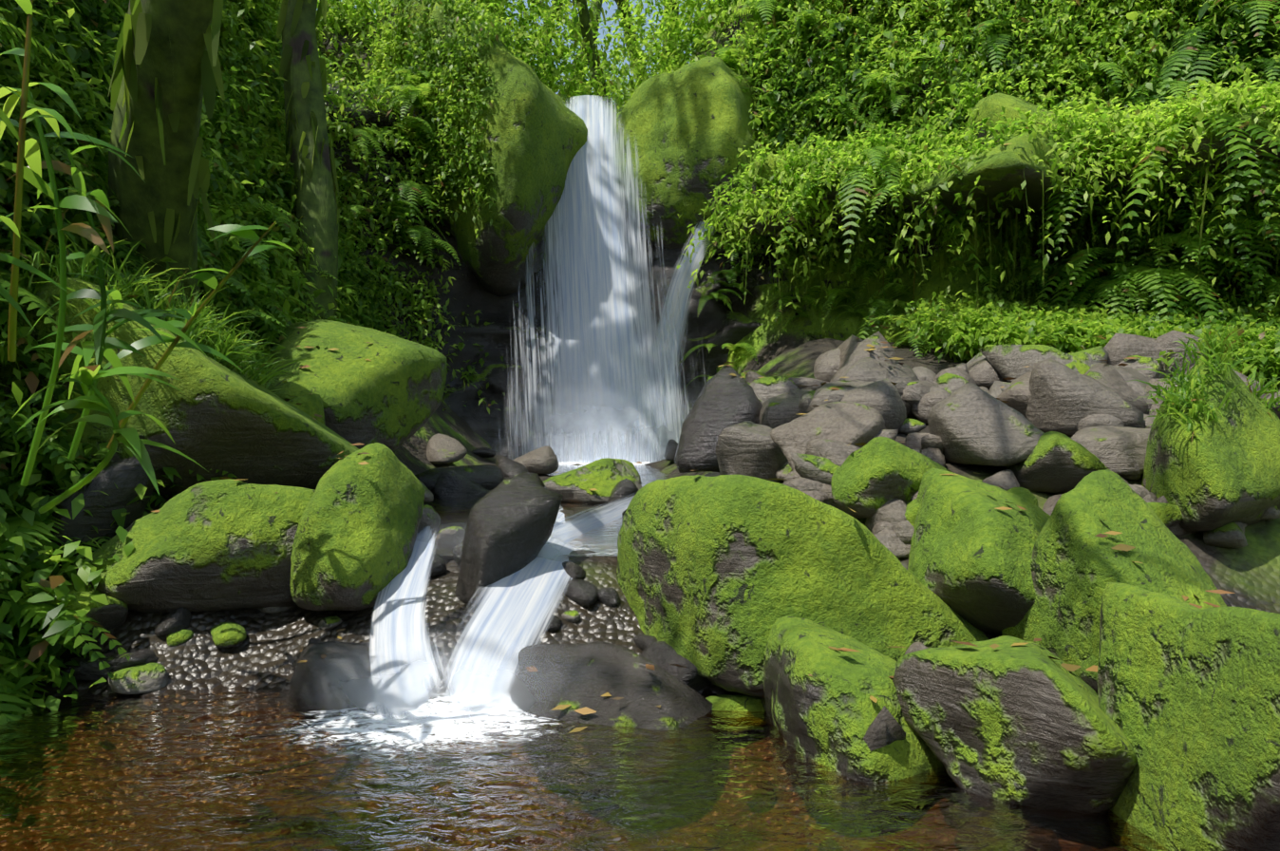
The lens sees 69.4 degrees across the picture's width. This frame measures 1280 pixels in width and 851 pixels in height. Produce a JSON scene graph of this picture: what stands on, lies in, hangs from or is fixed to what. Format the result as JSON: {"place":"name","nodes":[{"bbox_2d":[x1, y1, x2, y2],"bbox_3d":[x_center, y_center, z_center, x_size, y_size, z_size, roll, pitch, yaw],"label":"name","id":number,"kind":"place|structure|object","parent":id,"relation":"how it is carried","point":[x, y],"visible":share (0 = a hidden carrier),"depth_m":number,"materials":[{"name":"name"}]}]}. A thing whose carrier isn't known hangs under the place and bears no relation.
{"place":"outdoors","nodes":[
{"label":"outdoors","id":0,"kind":"place"},
{"bbox_2d":[316,0,719,104],"label":"sky","id":1,"kind":"structure","parent":0,"point":[611,10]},
{"bbox_2d":[416,458,669,555],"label":"stream water","id":2,"kind":"structure","parent":0,"point":[453,510],"depth_m":6.34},
{"bbox_2d":[550,424,655,463],"bbox_3d":[-0.461,0.240,9.541,1.600,0.550,0.250,0,0,1],"label":"water splash","id":3,"kind":"object","parent":2,"relation":"on","point":[580,454],"visible":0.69,"depth_m":9.57,"materials":[{"name":"liquid"}]},
{"bbox_2d":[607,478,638,504],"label":"rock","id":4,"kind":"object","parent":2,"relation":"in","point":[622,489],"visible":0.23,"depth_m":6.72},
{"bbox_2d":[0,687,1169,850],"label":"pool water","id":5,"kind":"structure","parent":0,"point":[242,769],"depth_m":2.89,"materials":[{"name":"liquid"}]},
{"bbox_2d":[362,525,460,719],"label":"cascade","id":6,"kind":"object","parent":5,"relation":"in","point":[399,605],"visible":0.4,"depth_m":3.97,"materials":[{"name":"liquid"}]},
{"bbox_2d":[432,536,577,715],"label":"cascade","id":7,"kind":"object","parent":5,"relation":"on","point":[521,603],"visible":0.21,"depth_m":4.07,"materials":[{"name":"liquid"}]},
{"bbox_2d":[5,0,1279,697],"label":"ground","id":8,"kind":"structure","parent":0,"point":[266,653],"depth_m":4.32,"materials":[{"name":"gravel"}]},
{"bbox_2d":[34,579,128,647],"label":"rock","id":9,"kind":"object","parent":8,"relation":"on","point":[113,613],"visible":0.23,"depth_m":4.09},
{"bbox_2d":[25,455,156,567],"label":"rock","id":10,"kind":"object","parent":8,"relation":"on","point":[126,476],"visible":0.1,"depth_m":4.35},
{"bbox_2d":[50,647,158,680],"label":"rock","id":11,"kind":"object","parent":8,"relation":"on","point":[86,668],"visible":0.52,"depth_m":3.94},
{"bbox_2d":[107,662,169,694],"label":"rock","id":12,"kind":"object","parent":8,"relation":"on","point":[145,678],"visible":1,"depth_m":3.90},
{"bbox_2d":[0,0,294,513],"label":"bamboo plant","id":13,"kind":"object","parent":8,"relation":"on","point":[102,345],"visible":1,"depth_m":3.08,"materials":[{"name":"plant"}]},
{"bbox_2d":[154,606,191,636],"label":"rock","id":14,"kind":"object","parent":8,"relation":"on","point":[175,620],"visible":0.79,"depth_m":4.17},
{"bbox_2d":[0,275,358,495],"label":"mossy boulder","id":15,"kind":"object","parent":8,"relation":"on","point":[221,419],"visible":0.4,"depth_m":4.59,"materials":[{"name":"plant"}]},
{"bbox_2d":[166,628,193,646],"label":"rock","id":16,"kind":"object","parent":8,"relation":"on","point":[179,637],"visible":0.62,"depth_m":4.14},
{"bbox_2d":[75,478,315,613],"bbox_3d":[-2.075,0.567,4.494,1.171,0.619,0.746,0,0,-27],"label":"rock","id":17,"kind":"object","parent":8,"relation":"on","point":[217,545],"visible":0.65,"depth_m":4.23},
{"bbox_2d":[210,621,246,648],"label":"rock","id":18,"kind":"object","parent":8,"relation":"on","point":[227,634],"visible":1,"depth_m":4.16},
{"bbox_2d":[286,393,325,425],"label":"rock","id":19,"kind":"object","parent":8,"relation":"on","point":[311,404],"visible":0.06,"depth_m":5.81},
{"bbox_2d":[287,640,373,708],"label":"rock","id":20,"kind":"object","parent":8,"relation":"on","point":[306,671],"depth_m":3.80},
{"bbox_2d":[260,320,447,451],"bbox_3d":[-2.541,-0.289,6.916,1.761,1.108,1.467,0,0,21],"label":"mossy boulder","id":21,"kind":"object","parent":8,"relation":"on","point":[389,395],"depth_m":6.60,"materials":[{"name":"plant"}]},
{"bbox_2d":[290,442,424,610],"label":"rock","id":22,"kind":"object","parent":8,"relation":"on","point":[355,536],"visible":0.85,"depth_m":4.28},
{"bbox_2d":[107,0,728,320],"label":"tree trunks","id":23,"kind":"object","parent":8,"relation":"on","point":[160,189],"visible":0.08,"depth_m":5.42,"materials":[{"name":"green plant"}]},
{"bbox_2d":[106,0,1279,321],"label":"hanging vines","id":24,"kind":"object","parent":23,"relation":"hanging from","point":[127,53],"visible":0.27,"depth_m":7.79,"materials":[{"name":"plant"}]},
{"bbox_2d":[418,504,440,529],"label":"rock","id":25,"kind":"object","parent":8,"relation":"on","point":[430,516],"visible":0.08,"depth_m":5.72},
{"bbox_2d":[428,554,446,577],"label":"rock","id":26,"kind":"object","parent":8,"relation":"on","point":[438,566],"visible":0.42,"depth_m":4.58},
{"bbox_2d":[355,0,532,239],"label":"hanging vines","id":27,"kind":"object","parent":8,"relation":"on","point":[442,113],"visible":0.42,"depth_m":10.41,"materials":[{"name":"green plant"}]},
{"bbox_2d":[283,622,608,725],"bbox_3d":[-0.770,1.025,3.622,1.300,0.500,0.298,0,0,1],"label":"water splash","id":28,"kind":"object","parent":8,"relation":"on","point":[456,697],"visible":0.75,"depth_m":3.51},
{"bbox_2d":[426,432,467,464],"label":"rock","id":29,"kind":"object","parent":8,"relation":"on","point":[442,448],"visible":0.96,"depth_m":8.00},
{"bbox_2d":[435,526,465,544],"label":"rock","id":30,"kind":"object","parent":8,"relation":"on","point":[456,529],"depth_m":5.09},
{"bbox_2d":[414,464,504,491],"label":"rock","id":31,"kind":"object","parent":8,"relation":"on","point":[489,477],"visible":0.54,"depth_m":7.39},
{"bbox_2d":[432,468,490,498],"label":"rock","id":32,"kind":"object","parent":8,"relation":"on","point":[450,483],"visible":0.79,"depth_m":7.13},
{"bbox_2d":[387,0,587,295],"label":"boulder","id":33,"kind":"object","parent":8,"relation":"on","point":[533,142],"visible":0.33,"depth_m":10.22,"materials":[{"name":"plant"}]},
{"bbox_2d":[455,471,563,604],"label":"rock","id":34,"kind":"object","parent":8,"relation":"on","point":[510,524],"visible":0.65,"depth_m":4.39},
{"bbox_2d":[495,454,528,479],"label":"rock","id":35,"kind":"object","parent":8,"relation":"on","point":[509,468],"visible":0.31,"depth_m":7.75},
{"bbox_2d":[416,516,618,570],"bbox_3d":[-0.686,0.626,4.721,1.300,0.350,0.298,0,0,1],"label":"water splash","id":36,"kind":"object","parent":8,"relation":"on","point":[537,555],"visible":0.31,"depth_m":4.61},
{"bbox_2d":[512,445,558,474],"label":"rock","id":37,"kind":"object","parent":8,"relation":"on","point":[542,461],"visible":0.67,"depth_m":8.24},
{"bbox_2d":[515,423,602,461],"bbox_3d":[-0.870,0.254,9.849,1.200,0.550,0.250,0,0,1],"label":"water splash","id":38,"kind":"object","parent":8,"relation":"on","point":[551,441],"visible":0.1,"depth_m":9.85,"materials":[{"name":"liquid"}]},
{"bbox_2d":[316,0,810,325],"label":"foliage","id":39,"kind":"object","parent":8,"relation":"on","point":[347,56],"visible":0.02,"depth_m":12.74,"materials":[{"name":"green plant"}]},
{"bbox_2d":[562,561,585,580],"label":"rock","id":40,"kind":"object","parent":8,"relation":"on","point":[574,571],"visible":0.62,"depth_m":4.53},
{"bbox_2d":[563,579,598,606],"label":"rock","id":41,"kind":"object","parent":8,"relation":"on","point":[581,592],"visible":0.77,"depth_m":4.39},
{"bbox_2d":[471,372,696,462],"bbox_3d":[-0.358,0.178,9.915,3.000,1.500,0.298,0,0,1],"label":"water spray","id":42,"kind":"object","parent":8,"relation":"on","point":[591,429],"visible":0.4,"depth_m":9.79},
{"bbox_2d":[498,323,678,455],"bbox_3d":[-0.575,-0.356,10.019,2.000,1.600,0.298,0,0,1],"label":"water spray","id":43,"kind":"object","parent":8,"relation":"on","point":[587,387],"visible":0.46,"depth_m":9.90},
{"bbox_2d":[542,457,642,503],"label":"rock","id":44,"kind":"object","parent":8,"relation":"on","point":[603,477],"visible":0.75,"depth_m":6.90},
{"bbox_2d":[550,494,634,544],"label":"cascade","id":45,"kind":"object","parent":8,"relation":"on","point":[576,526],"visible":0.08,"depth_m":5.76,"materials":[{"name":"liquid"}]},
{"bbox_2d":[485,95,709,460],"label":"waterfall","id":46,"kind":"structure","parent":8,"relation":"on","point":[635,265],"depth_m":10.52,"materials":[{"name":"liquid"}]},
{"bbox_2d":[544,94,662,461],"bbox_3d":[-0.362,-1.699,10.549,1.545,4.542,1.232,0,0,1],"label":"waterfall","id":47,"kind":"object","parent":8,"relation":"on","point":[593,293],"visible":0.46,"depth_m":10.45,"materials":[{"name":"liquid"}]},
{"bbox_2d":[597,587,620,606],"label":"rock","id":48,"kind":"object","parent":8,"relation":"on","point":[609,596],"visible":0.73,"depth_m":4.39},
{"bbox_2d":[508,640,713,730],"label":"rock","id":49,"kind":"object","parent":8,"relation":"on","point":[634,682],"visible":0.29,"depth_m":3.69,"materials":[{"name":"stone"}]},
{"bbox_2d":[595,423,664,462],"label":"waterfall","id":50,"kind":"structure","parent":8,"relation":"on","point":[640,456],"depth_m":9.71,"materials":[{"name":"liquid"}]},
{"bbox_2d":[0,0,1279,715],"bbox_3d":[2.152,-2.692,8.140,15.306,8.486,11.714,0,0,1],"label":"bank foliage","id":51,"kind":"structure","parent":8,"relation":"on","point":[963,328],"depth_m":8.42,"materials":[{"name":"green plant"}]},
{"bbox_2d":[0,0,1279,724],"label":"ferns","id":52,"kind":"object","parent":8,"relation":"on","point":[1128,288],"visible":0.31,"depth_m":7.90,"materials":[{"name":"plant"}]},
{"bbox_2d":[0,227,1279,442],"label":"grass tufts","id":53,"kind":"object","parent":8,"relation":"on","point":[205,329],"visible":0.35,"depth_m":4.70,"materials":[{"name":"plant"}]},
{"bbox_2d":[58,94,1275,733],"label":"leaf litter","id":54,"kind":"object","parent":8,"relation":"on","point":[874,699],"visible":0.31,"depth_m":3.66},
{"bbox_2d":[279,61,1068,459],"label":"cliff wall","id":55,"kind":"structure","parent":8,"relation":"on","point":[718,322],"depth_m":10.56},
{"bbox_2d":[652,221,715,432],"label":"waterfall","id":56,"kind":"object","parent":55,"relation":"attached to","point":[681,279],"visible":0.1,"depth_m":10.61,"materials":[{"name":"liquid"}]},
{"bbox_2d":[640,640,711,691],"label":"rock","id":57,"kind":"object","parent":8,"relation":"on","point":[663,654],"visible":0.25,"depth_m":3.95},
{"bbox_2d":[615,56,766,257],"bbox_3d":[0.534,-3.196,11.734,2.129,2.601,2.792,0,0,1],"label":"boulder","id":58,"kind":"object","parent":8,"relation":"on","point":[689,124],"visible":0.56,"depth_m":10.76,"materials":[{"name":"plant"}]},
{"bbox_2d":[674,365,762,472],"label":"rock","id":59,"kind":"object","parent":8,"relation":"on","point":[724,399],"visible":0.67,"depth_m":6.41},
{"bbox_2d":[705,694,763,711],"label":"rock","id":60,"kind":"object","parent":8,"relation":"on","point":[734,703],"visible":0.31,"depth_m":3.70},
{"bbox_2d":[715,420,787,483],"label":"rock","id":61,"kind":"object","parent":8,"relation":"on","point":[748,448],"visible":0.54,"depth_m":5.35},
{"bbox_2d":[749,376,799,404],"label":"rock","id":62,"kind":"object","parent":8,"relation":"on","point":[764,387],"visible":0.17,"depth_m":6.64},
{"bbox_2d":[759,388,811,428],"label":"rock","id":63,"kind":"object","parent":8,"relation":"on","point":[774,412],"visible":0.5,"depth_m":6.15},
{"bbox_2d":[317,0,1279,308],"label":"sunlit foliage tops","id":64,"kind":"object","parent":8,"relation":"on","point":[1119,129],"visible":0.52,"depth_m":8.84,"materials":[{"name":"green plant"}]},
{"bbox_2d":[616,474,988,697],"bbox_3d":[0.759,0.648,4.236,1.787,0.882,1.298,0,0,1],"label":"boulder","id":65,"kind":"object","parent":8,"relation":"on","point":[717,576],"visible":0.79,"depth_m":3.75,"materials":[{"name":"plant"}]},
{"bbox_2d":[788,376,828,390],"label":"rock","id":66,"kind":"object","parent":8,"relation":"on","point":[810,383],"visible":0.17,"depth_m":6.61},
{"bbox_2d":[782,476,838,508],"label":"rock","id":67,"kind":"object","parent":8,"relation":"on","point":[800,483],"visible":0.1,"depth_m":4.71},
{"bbox_2d":[790,452,839,484],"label":"rock","id":68,"kind":"object","parent":8,"relation":"on","point":[820,469],"visible":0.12,"depth_m":4.75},
{"bbox_2d":[743,152,898,237],"bbox_3d":[2.063,-2.470,10.195,1.877,0.749,1.503,0,0,1],"label":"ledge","id":69,"kind":"object","parent":8,"relation":"on","point":[769,162],"visible":0.1,"depth_m":9.65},
{"bbox_2d":[813,347,840,381],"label":"rock","id":70,"kind":"object","parent":8,"relation":"on","point":[826,367],"visible":0.25,"depth_m":6.76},
{"bbox_2d":[770,401,886,470],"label":"rock","id":71,"kind":"object","parent":8,"relation":"on","point":[851,423],"visible":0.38,"depth_m":5.00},
{"bbox_2d":[805,438,860,466],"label":"rock","id":72,"kind":"object","parent":8,"relation":"on","point":[837,452],"visible":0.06,"depth_m":4.82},
{"bbox_2d":[807,378,873,412],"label":"rock","id":73,"kind":"object","parent":8,"relation":"on","point":[823,392],"visible":0.1,"depth_m":5.73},
{"bbox_2d":[837,334,863,369],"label":"rock","id":74,"kind":"object","parent":8,"relation":"on","point":[849,346],"visible":0.02,"depth_m":6.64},
{"bbox_2d":[759,615,943,782],"bbox_3d":[0.701,1.036,3.438,0.469,0.578,0.970,0,0,-25],"label":"rock","id":75,"kind":"object","parent":8,"relation":"on","point":[827,712],"visible":0.52,"depth_m":3.14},
{"bbox_2d":[828,331,896,382],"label":"rock","id":76,"kind":"object","parent":8,"relation":"on","point":[859,352],"visible":0.1,"depth_m":6.36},
{"bbox_2d":[803,150,940,205],"bbox_3d":[3.057,-2.501,9.688,2.840,0.546,1.594,0,0,1],"label":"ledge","id":77,"kind":"object","parent":8,"relation":"on","point":[831,196],"visible":0.02,"depth_m":9.07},
{"bbox_2d":[839,377,906,429],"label":"rock","id":78,"kind":"object","parent":8,"relation":"on","point":[883,398],"visible":0.42,"depth_m":5.55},
{"bbox_2d":[838,357,919,395],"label":"rock","id":79,"kind":"object","parent":8,"relation":"on","point":[875,369],"visible":0.38,"depth_m":6.14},
{"bbox_2d":[863,705,905,751],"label":"rock","id":80,"kind":"object","parent":8,"relation":"on","point":[884,728],"depth_m":2.96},
{"bbox_2d":[865,498,906,530],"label":"rock","id":81,"kind":"object","parent":8,"relation":"on","point":[893,512],"visible":0.35,"depth_m":4.40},
{"bbox_2d":[830,436,953,518],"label":"rock","id":82,"kind":"object","parent":8,"relation":"on","point":[871,477],"visible":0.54,"depth_m":4.46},
{"bbox_2d":[874,528,910,557],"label":"rock","id":83,"kind":"object","parent":8,"relation":"on","point":[892,542],"visible":0.4,"depth_m":4.31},
{"bbox_2d":[893,520,914,543],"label":"rock","id":84,"kind":"object","parent":8,"relation":"on","point":[904,531],"visible":0.31,"depth_m":4.31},
{"bbox_2d":[898,418,925,433],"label":"rock","id":85,"kind":"object","parent":8,"relation":"on","point":[911,425],"visible":0.62,"depth_m":5.68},
{"bbox_2d":[902,379,939,405],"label":"rock","id":86,"kind":"object","parent":8,"relation":"on","point":[917,391],"visible":0.33,"depth_m":6.08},
{"bbox_2d":[910,390,950,423],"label":"rock","id":87,"kind":"object","parent":8,"relation":"on","point":[920,409],"visible":0.42,"depth_m":6.00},
{"bbox_2d":[933,372,968,395],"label":"rock","id":88,"kind":"object","parent":8,"relation":"on","point":[950,383],"visible":0.17,"depth_m":6.20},
{"bbox_2d":[907,468,1050,635],"bbox_3d":[1.631,0.552,4.039,0.894,0.703,1.010,0,0,1],"label":"rock","id":89,"kind":"object","parent":8,"relation":"on","point":[970,552],"visible":0.52,"depth_m":3.79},
{"bbox_2d":[885,131,1075,223],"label":"rock","id":90,"kind":"object","parent":8,"relation":"on","point":[999,168],"visible":0.35,"depth_m":7.83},
{"bbox_2d":[927,382,1044,466],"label":"rock","id":91,"kind":"object","parent":8,"relation":"on","point":[970,423],"visible":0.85,"depth_m":4.70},
{"bbox_2d":[967,357,1007,388],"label":"rock","id":92,"kind":"object","parent":8,"relation":"on","point":[984,372],"visible":0.27,"depth_m":6.67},
{"bbox_2d":[982,469,1019,490],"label":"rock","id":93,"kind":"object","parent":8,"relation":"on","point":[1006,480],"visible":0.38,"depth_m":4.57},
{"bbox_2d":[892,635,1136,813],"bbox_3d":[1.300,0.951,3.015,0.616,0.496,0.753,0,0,-41],"label":"rock","id":94,"kind":"object","parent":8,"relation":"on","point":[1031,724],"visible":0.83,"depth_m":2.78,"materials":[{"name":"stone"}]},
{"bbox_2d":[997,370,1032,417],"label":"rock","id":95,"kind":"object","parent":8,"relation":"on","point":[1016,394],"visible":0.21,"depth_m":5.74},
{"bbox_2d":[978,344,1090,382],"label":"rock","id":96,"kind":"object","parent":8,"relation":"on","point":[1011,361],"visible":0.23,"depth_m":6.46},
{"bbox_2d":[962,92,1122,210],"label":"mossy boulder","id":97,"kind":"object","parent":8,"relation":"on","point":[988,106],"visible":0.04,"depth_m":8.34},
{"bbox_2d":[1006,431,1110,493],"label":"rock","id":98,"kind":"object","parent":8,"relation":"on","point":[1055,461],"visible":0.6,"depth_m":4.44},
{"bbox_2d":[1025,357,1144,434],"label":"rock","id":99,"kind":"object","parent":8,"relation":"on","point":[1064,399],"visible":0.77,"depth_m":5.39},
{"bbox_2d":[1065,345,1109,373],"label":"rock","id":100,"kind":"object","parent":8,"relation":"on","point":[1090,357],"visible":0.15,"depth_m":6.33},
{"bbox_2d":[1066,414,1124,436],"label":"rock","id":101,"kind":"object","parent":8,"relation":"on","point":[1093,420],"visible":0.25,"depth_m":5.28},
{"bbox_2d":[1070,425,1150,474],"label":"rock","id":102,"kind":"object","parent":8,"relation":"on","point":[1120,450],"visible":0.42,"depth_m":4.70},
{"bbox_2d":[1001,469,1227,694],"bbox_3d":[1.943,0.633,3.397,0.951,0.916,1.016,0,0,1],"label":"rock","id":103,"kind":"object","parent":8,"relation":"on","point":[1077,565],"visible":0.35,"depth_m":3.41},
{"bbox_2d":[1084,362,1148,414],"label":"rock","id":104,"kind":"object","parent":8,"relation":"on","point":[1108,375],"visible":0.29,"depth_m":5.80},
{"bbox_2d":[1103,332,1165,378],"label":"rock","id":105,"kind":"object","parent":8,"relation":"on","point":[1119,348],"visible":0.33,"depth_m":6.47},
{"bbox_2d":[1115,365,1152,413],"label":"rock","id":106,"kind":"object","parent":8,"relation":"on","point":[1129,374],"visible":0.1,"depth_m":5.93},
{"bbox_2d":[1114,355,1160,379],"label":"rock","id":107,"kind":"object","parent":8,"relation":"on","point":[1139,364],"visible":0.19,"depth_m":6.37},
{"bbox_2d":[1076,584,1211,693],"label":"rock","id":108,"kind":"object","parent":8,"relation":"on","point":[1089,678],"depth_m":3.22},
{"bbox_2d":[1145,377,1177,415],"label":"rock","id":109,"kind":"object","parent":8,"relation":"on","point":[1155,405],"visible":0.08,"depth_m":5.82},
{"bbox_2d":[1147,502,1182,527],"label":"rock","id":110,"kind":"object","parent":8,"relation":"on","point":[1169,515],"visible":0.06,"depth_m":4.25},
{"bbox_2d":[1093,102,1279,203],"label":"ledge","id":111,"kind":"object","parent":8,"relation":"on","point":[1192,167],"visible":0.1,"depth_m":7.45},
{"bbox_2d":[1097,582,1279,850],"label":"rock","id":112,"kind":"object","parent":8,"relation":"on","point":[1189,699],"visible":0.81,"depth_m":2.43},
{"bbox_2d":[1154,330,1233,380],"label":"rock","id":113,"kind":"object","parent":8,"relation":"on","point":[1166,342],"visible":0.06,"depth_m":6.42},
{"bbox_2d":[1140,352,1279,531],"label":"mossy boulder","id":114,"kind":"object","parent":8,"relation":"on","point":[1225,470],"visible":0.81,"depth_m":4.21,"materials":[{"name":"plant"}]},
{"bbox_2d":[1203,521,1247,547],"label":"rock","id":115,"kind":"object","parent":8,"relation":"on","point":[1231,535],"visible":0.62,"depth_m":4.15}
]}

